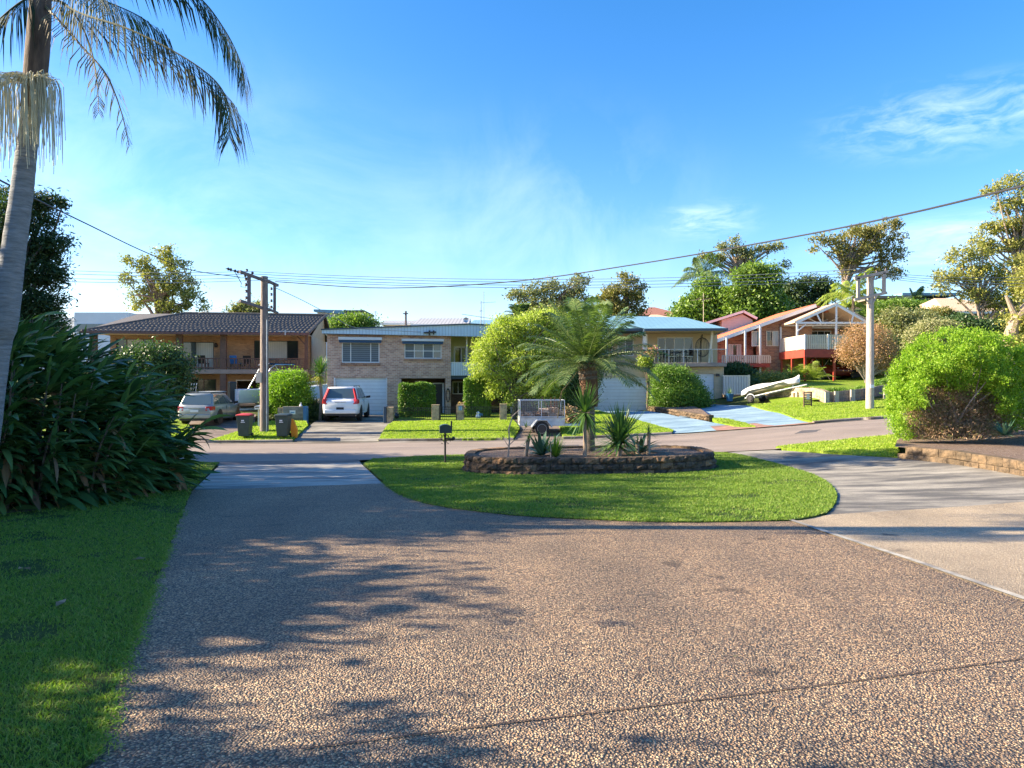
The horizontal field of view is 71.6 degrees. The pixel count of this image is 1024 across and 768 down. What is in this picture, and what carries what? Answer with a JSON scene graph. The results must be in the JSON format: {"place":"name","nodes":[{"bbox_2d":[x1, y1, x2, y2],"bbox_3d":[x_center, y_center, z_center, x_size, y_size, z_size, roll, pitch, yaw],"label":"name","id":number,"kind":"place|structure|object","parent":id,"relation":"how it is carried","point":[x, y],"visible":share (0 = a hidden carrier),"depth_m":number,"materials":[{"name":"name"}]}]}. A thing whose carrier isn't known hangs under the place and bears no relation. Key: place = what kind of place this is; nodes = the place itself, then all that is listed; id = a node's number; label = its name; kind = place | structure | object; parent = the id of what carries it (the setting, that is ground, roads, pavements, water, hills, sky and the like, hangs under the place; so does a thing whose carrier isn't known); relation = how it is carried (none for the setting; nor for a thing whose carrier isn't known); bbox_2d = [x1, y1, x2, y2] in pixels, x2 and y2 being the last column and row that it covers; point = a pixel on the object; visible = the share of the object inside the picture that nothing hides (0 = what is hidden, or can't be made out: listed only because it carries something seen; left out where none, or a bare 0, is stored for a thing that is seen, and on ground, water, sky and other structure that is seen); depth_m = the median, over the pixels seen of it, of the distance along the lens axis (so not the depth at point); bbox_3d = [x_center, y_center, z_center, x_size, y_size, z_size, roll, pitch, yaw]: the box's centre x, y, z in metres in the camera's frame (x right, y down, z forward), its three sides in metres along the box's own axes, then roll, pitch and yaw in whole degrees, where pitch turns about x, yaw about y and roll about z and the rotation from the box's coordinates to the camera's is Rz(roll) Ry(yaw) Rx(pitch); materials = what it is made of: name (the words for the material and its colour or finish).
{"place":"outdoors","nodes":[
{"label":"outdoors","id":0,"kind":"place"},
{"bbox_2d":[0,487,157,513],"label":"garden soil","id":1,"kind":"structure","parent":0,"point":[42,504],"depth_m":11.33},
{"bbox_2d":[0,311,234,514],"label":"broad leaf clump","id":2,"kind":"object","parent":1,"relation":"on","point":[130,445],"visible":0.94,"depth_m":11.74,"materials":[{"name":"green plant"}]},
{"bbox_2d":[0,461,219,767],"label":"lawn","id":3,"kind":"structure","parent":0,"point":[5,635],"depth_m":5.34,"materials":[{"name":"plant"}]},
{"bbox_2d":[0,0,254,438],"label":"king palm","id":4,"kind":"object","parent":3,"relation":"on","point":[36,102],"visible":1,"depth_m":9.46,"materials":[{"name":"plant"}]},
{"bbox_2d":[0,0,1023,326],"label":"sky","id":5,"kind":"structure","parent":0,"point":[481,141],"materials":[{"name":"blue"}]},
{"bbox_2d":[17,308,1023,525],"bbox_3d":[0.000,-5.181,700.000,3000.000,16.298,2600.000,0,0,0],"label":"ground","id":6,"kind":"structure","parent":0,"point":[740,400],"depth_m":41.57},
{"bbox_2d":[0,176,82,389],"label":"evergreen tree","id":7,"kind":"object","parent":6,"relation":"on","point":[46,248],"visible":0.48,"depth_m":20.83,"materials":[{"name":"green plant"}]},
{"bbox_2d":[39,312,136,368],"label":"white modern house","id":8,"kind":"structure","parent":6,"relation":"on","point":[91,319],"depth_m":72.00,"materials":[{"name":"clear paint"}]},
{"bbox_2d":[114,335,204,416],"bbox_3d":[-19.796,-0.332,39.054,6.282,4.710,4.101,0,0,0],"label":"magnolia bush","id":9,"kind":"object","parent":6,"relation":"on","point":[154,354],"visible":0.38,"depth_m":38.49,"materials":[{"name":"green plant"}]},
{"bbox_2d":[115,243,212,313],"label":"gum tree","id":10,"kind":"object","parent":6,"relation":"on","point":[157,296],"visible":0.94,"depth_m":77.55,"materials":[{"name":"green plant"}]},
{"bbox_2d":[80,312,329,402],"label":"brown brick house","id":11,"kind":"structure","parent":6,"relation":"on","point":[218,339],"depth_m":49.10,"materials":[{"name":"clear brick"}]},
{"bbox_2d":[184,342,213,368],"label":"sliding door","id":12,"kind":"structure","parent":11,"relation":"in","point":[195,348],"depth_m":49.04,"materials":[{"name":"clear glass"}]},
{"bbox_2d":[254,341,297,359],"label":"window","id":13,"kind":"structure","parent":11,"relation":"in","point":[276,349],"depth_m":49.77,"materials":[{"name":"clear glass"}]},
{"bbox_2d":[173,414,255,441],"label":"gravel drive","id":14,"kind":"structure","parent":6,"relation":"on","point":[229,425],"depth_m":34.77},
{"bbox_2d":[178,391,240,423],"bbox_3d":[-15.573,1.192,36.881,2.120,1.640,4.762,0,0,-3],"label":"parked wagon","id":15,"kind":"object","parent":14,"relation":"on","point":[204,405],"visible":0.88,"depth_m":34.94,"materials":[{"name":"silver metal"}]},
{"bbox_2d":[221,293,278,312],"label":"tree","id":16,"kind":"object","parent":6,"relation":"on","point":[239,307],"visible":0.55,"depth_m":83.19,"materials":[{"name":"green plant"}]},
{"bbox_2d":[226,267,278,431],"bbox_3d":[-11.926,-1.483,33.085,2.619,7.765,1.084,0,0,-42],"label":"power pole","id":17,"kind":"object","parent":6,"relation":"on","point":[262,377],"visible":0.99,"depth_m":33.23,"materials":[{"name":"brown wood"}]},
{"bbox_2d":[248,269,854,279],"bbox_3d":[1.828,-5.088,32.999,28.215,0.488,0.023,0,0,0],"label":"overhead wire","id":18,"kind":"object","parent":17,"relation":"attached to","point":[550,279],"visible":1,"depth_m":32.99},
{"bbox_2d":[275,184,1023,287],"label":"overhead wire","id":19,"kind":"object","parent":17,"relation":"attached to","point":[988,194],"visible":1,"depth_m":19.95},
{"bbox_2d":[215,421,307,440],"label":"verge grass","id":20,"kind":"structure","parent":6,"relation":"on","point":[289,436],"depth_m":32.32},
{"bbox_2d":[236,413,253,436],"bbox_3d":[-11.987,1.857,31.940,0.616,1.078,0.833,0,0,-4],"label":"wheelie bin","id":21,"kind":"object","parent":20,"relation":"on","point":[244,423],"visible":1,"depth_m":31.61,"materials":[{"name":"plastic"}]},
{"bbox_2d":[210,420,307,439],"bbox_3d":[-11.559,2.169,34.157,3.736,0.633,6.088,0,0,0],"label":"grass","id":22,"kind":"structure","parent":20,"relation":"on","point":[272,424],"depth_m":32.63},
{"bbox_2d":[274,413,292,435],"bbox_3d":[-10.260,1.855,31.940,0.616,1.078,0.833,0,0,0],"label":"wheelie bin","id":23,"kind":"object","parent":20,"relation":"on","point":[283,423],"visible":0.99,"depth_m":31.61,"materials":[{"name":"plastic"}]},
{"bbox_2d":[228,363,326,409],"bbox_3d":[-12.833,0.358,40.560,6.464,3.030,2.136,0,0,-38],"label":"boat","id":24,"kind":"object","parent":6,"relation":"on","point":[243,397],"visible":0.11,"depth_m":38.53,"materials":[{"name":"white plastic"}]},
{"bbox_2d":[252,364,318,419],"bbox_3d":[-12.122,0.498,38.434,3.399,3.128,3.004,0,0,0],"label":"bright bush","id":25,"kind":"object","parent":6,"relation":"on","point":[291,388],"visible":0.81,"depth_m":37.91,"materials":[{"name":"green plant"}]},
{"bbox_2d":[194,462,380,489],"bbox_3d":[-5.326,2.126,16.960,3.710,0.211,6.422,0,0,-17],"label":"driveway crossover","id":26,"kind":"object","parent":6,"relation":"on","point":[256,476],"visible":0.97,"depth_m":16.13,"materials":[{"name":"concrete"}]},
{"bbox_2d":[278,403,307,422],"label":"letterbox wall","id":27,"kind":"structure","parent":6,"relation":"on","point":[300,412],"depth_m":37.05,"materials":[{"name":"concrete"}]},
{"bbox_2d":[308,354,331,419],"bbox_3d":[-10.351,0.206,38.256,1.865,3.643,1.795,0,0,-35],"label":"yucca tree","id":28,"kind":"object","parent":6,"relation":"on","point":[321,367],"visible":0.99,"depth_m":38.11,"materials":[{"name":"green plant"}]},
{"bbox_2d":[293,415,388,441],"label":"asphalt drive","id":29,"kind":"structure","parent":6,"relation":"on","point":[352,428],"depth_m":33.84,"materials":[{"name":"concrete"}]},
{"bbox_2d":[322,386,369,420],"bbox_3d":[-9.075,1.028,39.181,2.260,1.880,4.862,0,0,-4],"label":"parked suv","id":30,"kind":"object","parent":29,"relation":"on","point":[344,401],"visible":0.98,"depth_m":37.02,"materials":[{"name":"white metal"}]},
{"bbox_2d":[327,308,387,327],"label":"round shrub","id":31,"kind":"object","parent":6,"relation":"on","point":[356,319],"visible":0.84,"depth_m":59.27,"materials":[{"name":"green plant"}]},
{"bbox_2d":[411,318,470,324],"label":"ribbed roof house","id":32,"kind":"structure","parent":6,"relation":"on","point":[426,321],"depth_m":72.24,"materials":[{"name":"grey metal"}]},
{"bbox_2d":[378,419,519,441],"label":"verge grass","id":33,"kind":"structure","parent":6,"relation":"on","point":[458,436],"depth_m":32.66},
{"bbox_2d":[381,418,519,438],"bbox_3d":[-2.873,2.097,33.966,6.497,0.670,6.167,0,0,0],"label":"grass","id":34,"kind":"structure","parent":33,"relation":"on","point":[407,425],"depth_m":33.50,"materials":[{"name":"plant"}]},
{"bbox_2d":[394,413,511,419],"bbox_3d":[-3.770,1.843,41.270,7.540,0.177,7.940,0,0,0],"label":"lawn garden","id":35,"kind":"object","parent":6,"relation":"on","point":[448,416],"visible":0.25,"depth_m":39.78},
{"bbox_2d":[397,381,436,416],"bbox_3d":[-5.411,0.891,40.508,2.234,2.161,1.472,0,0,0],"label":"clipped hedge","id":36,"kind":"object","parent":35,"relation":"on","point":[404,394],"visible":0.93,"depth_m":39.98,"materials":[{"name":"green plant"}]},
{"bbox_2d":[463,377,491,416],"bbox_3d":[-1.960,0.734,40.210,1.691,2.426,1.492,0,0,0],"label":"clipped hedge","id":37,"kind":"object","parent":35,"relation":"on","point":[468,398],"visible":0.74,"depth_m":39.68,"materials":[{"name":"green plant"}]},
{"bbox_2d":[462,304,577,418],"bbox_3d":[0.853,-1.284,39.565,7.254,6.571,3.365,0,0,0],"label":"weeping tree","id":38,"kind":"object","parent":35,"relation":"on","point":[516,327],"visible":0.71,"depth_m":39.15,"materials":[{"name":"green plant"}]},
{"bbox_2d":[383,404,529,422],"bbox_3d":[-2.803,1.581,36.610,7.584,1.118,0.420,0,0,0],"label":"front fence","id":39,"kind":"object","parent":6,"relation":"on","point":[388,414],"visible":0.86,"depth_m":36.44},
{"bbox_2d":[321,323,613,414],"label":"pink brick house","id":40,"kind":"structure","parent":6,"relation":"on","point":[377,364],"depth_m":43.22,"materials":[{"name":"brick"}]},
{"bbox_2d":[336,378,385,414],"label":"garage door","id":41,"kind":"structure","parent":40,"relation":"in","point":[374,387],"depth_m":43.10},
{"bbox_2d":[342,343,379,362],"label":"window","id":42,"kind":"structure","parent":40,"relation":"in","point":[351,352],"depth_m":42.92,"materials":[{"name":"glass"}]},
{"bbox_2d":[404,344,441,358],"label":"window","id":43,"kind":"structure","parent":40,"relation":"in","point":[411,351],"depth_m":43.55,"materials":[{"name":"glass"}]},
{"bbox_2d":[514,420,562,439],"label":"trailer drive","id":44,"kind":"structure","parent":6,"relation":"on","point":[552,431],"depth_m":32.47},
{"bbox_2d":[518,399,579,435],"bbox_3d":[2.026,1.521,32.665,3.452,1.616,1.895,0,0,-3],"label":"cage trailer","id":45,"kind":"object","parent":44,"relation":"on","point":[541,424],"visible":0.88,"depth_m":31.95,"materials":[{"name":"metal"}]},
{"bbox_2d":[518,396,563,422],"bbox_3d":[1.323,1.216,32.629,2.083,1.321,1.332,0,0,-3],"label":"scrap load","id":46,"kind":"object","parent":45,"relation":"in","point":[553,411],"visible":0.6,"depth_m":32.17},
{"bbox_2d":[502,272,598,313],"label":"gum tree","id":47,"kind":"object","parent":6,"relation":"on","point":[536,293],"visible":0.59,"depth_m":75.40,"materials":[{"name":"green plant"}]},
{"bbox_2d":[552,359,610,411],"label":"ivy column","id":48,"kind":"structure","parent":6,"relation":"on","point":[573,386],"depth_m":39.55,"materials":[{"name":"green plant"}]},
{"bbox_2d":[559,412,673,436],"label":"verge grass","id":49,"kind":"structure","parent":6,"relation":"on","point":[577,433],"depth_m":32.36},
{"bbox_2d":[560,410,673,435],"bbox_3d":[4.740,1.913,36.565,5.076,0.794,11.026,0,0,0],"label":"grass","id":50,"kind":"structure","parent":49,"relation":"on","point":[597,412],"depth_m":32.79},
{"bbox_2d":[593,268,653,315],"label":"gum tree","id":51,"kind":"object","parent":6,"relation":"on","point":[631,298],"visible":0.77,"depth_m":79.43,"materials":[{"name":"green plant"}]},
{"bbox_2d":[594,316,727,410],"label":"beige house","id":52,"kind":"structure","parent":6,"relation":"on","point":[675,338],"depth_m":44.22,"materials":[{"name":"brick"}]},
{"bbox_2d":[594,377,646,410],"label":"garage door","id":53,"kind":"structure","parent":52,"relation":"in","point":[622,395],"depth_m":43.60,"materials":[{"name":"metal"}]},
{"bbox_2d":[657,337,692,362],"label":"sliding doors","id":54,"kind":"structure","parent":52,"relation":"in","point":[662,342],"depth_m":46.06,"materials":[{"name":"white paint"}]},
{"bbox_2d":[653,405,706,413],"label":"garden mulch","id":55,"kind":"object","parent":6,"relation":"on","point":[692,409],"visible":0.4,"depth_m":37.88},
{"bbox_2d":[643,361,718,409],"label":"mound hedge","id":56,"kind":"object","parent":55,"relation":"on","point":[677,386],"visible":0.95,"depth_m":40.93,"materials":[{"name":"green plant"}]},
{"bbox_2d":[647,406,713,420],"bbox_3d":[8.558,1.529,37.797,0.866,0.478,8.410,0,0,-9],"label":"rock edging","id":57,"kind":"object","parent":6,"relation":"on","point":[687,414],"visible":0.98,"depth_m":35.75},
{"bbox_2d":[664,270,729,323],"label":"garden tree","id":58,"kind":"object","parent":6,"relation":"on","point":[692,308],"visible":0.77,"depth_m":69.01,"materials":[{"name":"green plant"}]},
{"bbox_2d":[671,252,730,288],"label":"palm tree","id":59,"kind":"object","parent":6,"relation":"on","point":[702,268],"visible":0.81,"depth_m":71.66,"materials":[{"name":"green plant"}]},
{"bbox_2d":[724,358,762,378],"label":"garden shrub","id":60,"kind":"object","parent":6,"relation":"on","point":[735,367],"visible":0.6,"depth_m":46.66,"materials":[{"name":"green plant"}]},
{"bbox_2d":[697,232,793,275],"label":"gum tree","id":61,"kind":"object","parent":6,"relation":"on","point":[743,253],"visible":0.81,"depth_m":81.70,"materials":[{"name":"green plant"}]},
{"bbox_2d":[714,255,801,329],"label":"garden tree","id":62,"kind":"object","parent":6,"relation":"on","point":[764,299],"visible":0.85,"depth_m":67.04,"materials":[{"name":"green plant"}]},
{"bbox_2d":[741,375,806,401],"bbox_3d":[14.704,0.264,39.586,1.404,1.557,3.566,0,0,-41],"label":"covered boat","id":63,"kind":"object","parent":6,"relation":"on","point":[750,393],"visible":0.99,"depth_m":39.68,"materials":[{"name":"fabric"}]},
{"bbox_2d":[700,293,880,380],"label":"red roof house","id":64,"kind":"structure","parent":6,"relation":"on","point":[779,341],"depth_m":54.66,"materials":[{"name":"brick"}]},
{"bbox_2d":[766,388,829,402],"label":"retaining wall","id":65,"kind":"structure","parent":6,"relation":"on","point":[817,393],"depth_m":38.11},
{"bbox_2d":[777,272,841,309],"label":"garden tree","id":66,"kind":"object","parent":6,"relation":"on","point":[815,288],"visible":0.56,"depth_m":73.14,"materials":[{"name":"green plant"}]},
{"bbox_2d":[815,268,887,311],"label":"palm tree","id":67,"kind":"object","parent":6,"relation":"on","point":[844,292],"visible":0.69,"depth_m":57.90,"materials":[{"name":"green plant"}]},
{"bbox_2d":[824,384,891,402],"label":"sleeper wall","id":68,"kind":"structure","parent":6,"relation":"on","point":[841,396],"depth_m":36.30,"materials":[{"name":"concrete"}]},
{"bbox_2d":[805,216,913,306],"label":"gum tree","id":69,"kind":"object","parent":6,"relation":"on","point":[849,255],"visible":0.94,"depth_m":79.56,"materials":[{"name":"green plant"}]},
{"bbox_2d":[822,318,901,382],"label":"dried bush","id":70,"kind":"object","parent":6,"relation":"on","point":[855,344],"visible":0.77,"depth_m":43.64,"materials":[{"name":"plant"}]},
{"bbox_2d":[853,268,888,408],"bbox_3d":[16.770,-2.030,33.267,1.587,6.760,0.434,0,0,0],"label":"power pole","id":71,"kind":"object","parent":6,"relation":"on","point":[869,298],"visible":0.97,"depth_m":33.15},
{"bbox_2d":[746,384,995,423],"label":"verge grass","id":72,"kind":"structure","parent":6,"relation":"on","point":[793,416],"depth_m":34.15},
{"bbox_2d":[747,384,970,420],"bbox_3d":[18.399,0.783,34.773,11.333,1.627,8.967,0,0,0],"label":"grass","id":73,"kind":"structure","parent":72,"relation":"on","point":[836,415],"depth_m":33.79,"materials":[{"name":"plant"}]},
{"bbox_2d":[730,450,1023,514],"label":"concrete drive","id":74,"kind":"structure","parent":6,"relation":"on","point":[860,484],"depth_m":13.40,"materials":[{"name":"concrete"}]},
{"bbox_2d":[857,295,925,325],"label":"garden shrub","id":75,"kind":"object","parent":6,"relation":"on","point":[905,302],"visible":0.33,"depth_m":65.22,"materials":[{"name":"green plant"}]},
{"bbox_2d":[847,293,958,308],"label":"flat roof house","id":76,"kind":"structure","parent":6,"relation":"on","point":[907,295],"depth_m":88.64,"materials":[{"name":"beige paint"}]},
{"bbox_2d":[791,519,1023,598],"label":"driveway edging","id":77,"kind":"object","parent":6,"relation":"on","point":[958,575],"visible":1,"depth_m":7.02,"materials":[{"name":"concrete"}]},
{"bbox_2d":[874,303,945,357],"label":"garden shrub","id":78,"kind":"object","parent":6,"relation":"on","point":[903,320],"visible":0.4,"depth_m":49.45,"materials":[{"name":"green plant"}]},
{"bbox_2d":[898,315,963,347],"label":"garden shrub","id":79,"kind":"object","parent":6,"relation":"on","point":[926,325],"visible":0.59,"depth_m":45.54,"materials":[{"name":"green plant"}]},
{"bbox_2d":[895,425,1023,458],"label":"garden mulch","id":80,"kind":"object","parent":6,"relation":"on","point":[1008,446],"visible":0.51,"depth_m":17.76,"materials":[{"name":"soil"}]},
{"bbox_2d":[878,323,1023,441],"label":"lime green bush","id":81,"kind":"object","parent":80,"relation":"on","point":[932,387],"visible":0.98,"depth_m":18.03,"materials":[{"name":"plant"}]},
{"bbox_2d":[897,446,1023,475],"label":"garden bed wall","id":82,"kind":"structure","parent":6,"relation":"on","point":[1009,465],"depth_m":15.25,"materials":[{"name":"stone"}]},
{"bbox_2d":[920,298,1004,314],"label":"beige roof house","id":83,"kind":"structure","parent":6,"relation":"on","point":[945,302],"depth_m":69.53,"materials":[{"name":"tile"}]},
{"bbox_2d":[926,239,1023,346],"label":"gum tree","id":84,"kind":"object","parent":6,"relation":"on","point":[985,298],"visible":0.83,"depth_m":51.74,"materials":[{"name":"green plant"}]},
{"bbox_2d":[942,309,1022,346],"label":"garden shrub","id":85,"kind":"object","parent":6,"relation":"on","point":[972,321],"visible":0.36,"depth_m":47.40,"materials":[{"name":"green plant"}]},
{"bbox_2d":[962,169,1023,338],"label":"gum tree","id":86,"kind":"object","parent":6,"relation":"on","point":[1013,243],"visible":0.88,"depth_m":57.75,"materials":[{"name":"green plant"}]},
{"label":"retaining wall","id":87,"kind":"object","parent":6,"relation":"on","visible":0},
{"bbox_2d":[722,375,749,394],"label":"metal fence","id":88,"kind":"object","parent":87,"relation":"on","point":[736,384],"visible":0.88,"depth_m":43.98,"materials":[{"name":"metal"}]},
{"bbox_2d":[86,483,1023,767],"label":"driveway","id":89,"kind":"structure","parent":0,"point":[280,611],"depth_m":4.64,"materials":[{"name":"gravel"}]},
{"bbox_2d":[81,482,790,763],"bbox_3d":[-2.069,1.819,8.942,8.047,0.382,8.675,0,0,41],"label":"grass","id":90,"kind":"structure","parent":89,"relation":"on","point":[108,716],"depth_m":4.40,"materials":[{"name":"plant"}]},
{"bbox_2d":[301,658,1022,748],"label":"driveway joint","id":91,"kind":"object","parent":89,"relation":"on","point":[644,705],"visible":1,"depth_m":3.71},
{"bbox_2d":[180,405,1004,461],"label":"road","id":92,"kind":"structure","parent":0,"point":[759,439],"depth_m":25.74,"materials":[{"name":"asphalt"}]},
{"bbox_2d":[214,459,360,465],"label":"road edge gravel","id":93,"kind":"structure","parent":92,"relation":"on","point":[290,462],"depth_m":20.40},
{"bbox_2d":[204,418,886,443],"bbox_3d":[1.423,2.008,30.702,29.615,1.163,1.256,0,0,2],"label":"gutter","id":94,"kind":"object","parent":92,"relation":"on","point":[488,440],"visible":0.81,"depth_m":30.88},
{"bbox_2d":[363,451,837,524],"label":"lawn island","id":95,"kind":"structure","parent":0,"point":[570,504],"depth_m":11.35,"materials":[{"name":"plant"}]},
{"bbox_2d":[462,445,716,474],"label":"garden bed wall","id":96,"kind":"structure","parent":95,"relation":"on","point":[704,459],"depth_m":15.72,"materials":[{"name":"stone"}]},
{"bbox_2d":[476,447,700,457],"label":"garden mulch","id":97,"kind":"object","parent":96,"relation":"in","point":[574,452],"visible":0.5,"depth_m":17.28,"materials":[{"name":"soil"}]},
{"bbox_2d":[557,379,607,456],"bbox_3d":[1.733,0.827,16.554,1.482,1.929,1.460,0,0,0],"label":"yucca","id":98,"kind":"object","parent":97,"relation":"on","point":[585,419],"visible":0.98,"depth_m":16.44,"materials":[{"name":"green plant"}]},
{"bbox_2d":[503,295,669,450],"bbox_3d":[1.853,-0.204,17.899,3.740,4.104,3.976,0,0,-36],"label":"date palm","id":99,"kind":"object","parent":97,"relation":"on","point":[586,347],"visible":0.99,"depth_m":17.57,"materials":[{"name":"plant"}]},
{"bbox_2d":[587,400,647,456],"bbox_3d":[2.497,1.114,16.618,1.828,1.535,1.842,0,0,37],"label":"yucca","id":100,"kind":"object","parent":97,"relation":"on","point":[619,428],"visible":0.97,"depth_m":16.41,"materials":[{"name":"green plant"}]},
{"bbox_2d":[602,411,722,432],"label":"blue driveway","id":101,"kind":"structure","parent":0,"point":[677,424],"depth_m":33.55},
{"bbox_2d":[679,404,806,424],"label":"blue driveway","id":102,"kind":"structure","parent":0,"point":[745,413],"depth_m":34.54,"materials":[{"name":"concrete"}]},
{"bbox_2d":[776,434,899,457],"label":"lawn","id":103,"kind":"structure","parent":0,"point":[826,452],"depth_m":19.41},
{"bbox_2d":[767,361,971,402],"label":"lawn bank","id":104,"kind":"structure","parent":0,"point":[841,382],"depth_m":43.94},
{"bbox_2d":[752,368,789,382],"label":"garden shrub","id":105,"kind":"object","parent":104,"relation":"on","point":[765,376],"visible":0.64,"depth_m":45.49,"materials":[{"name":"green plant"}]},
{"bbox_2d":[806,358,861,379],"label":"shrub","id":106,"kind":"object","parent":104,"relation":"on","point":[842,371],"visible":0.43,"depth_m":53.92,"materials":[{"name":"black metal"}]},
{"bbox_2d":[986,255,1023,363],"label":"old tree","id":107,"kind":"object","parent":104,"relation":"on","point":[1015,320],"visible":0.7,"depth_m":39.88,"materials":[{"name":"green plant"}]},
{"bbox_2d":[792,502,1023,600],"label":"driveway","id":108,"kind":"structure","parent":0,"point":[963,540],"depth_m":8.51,"materials":[{"name":"concrete"}]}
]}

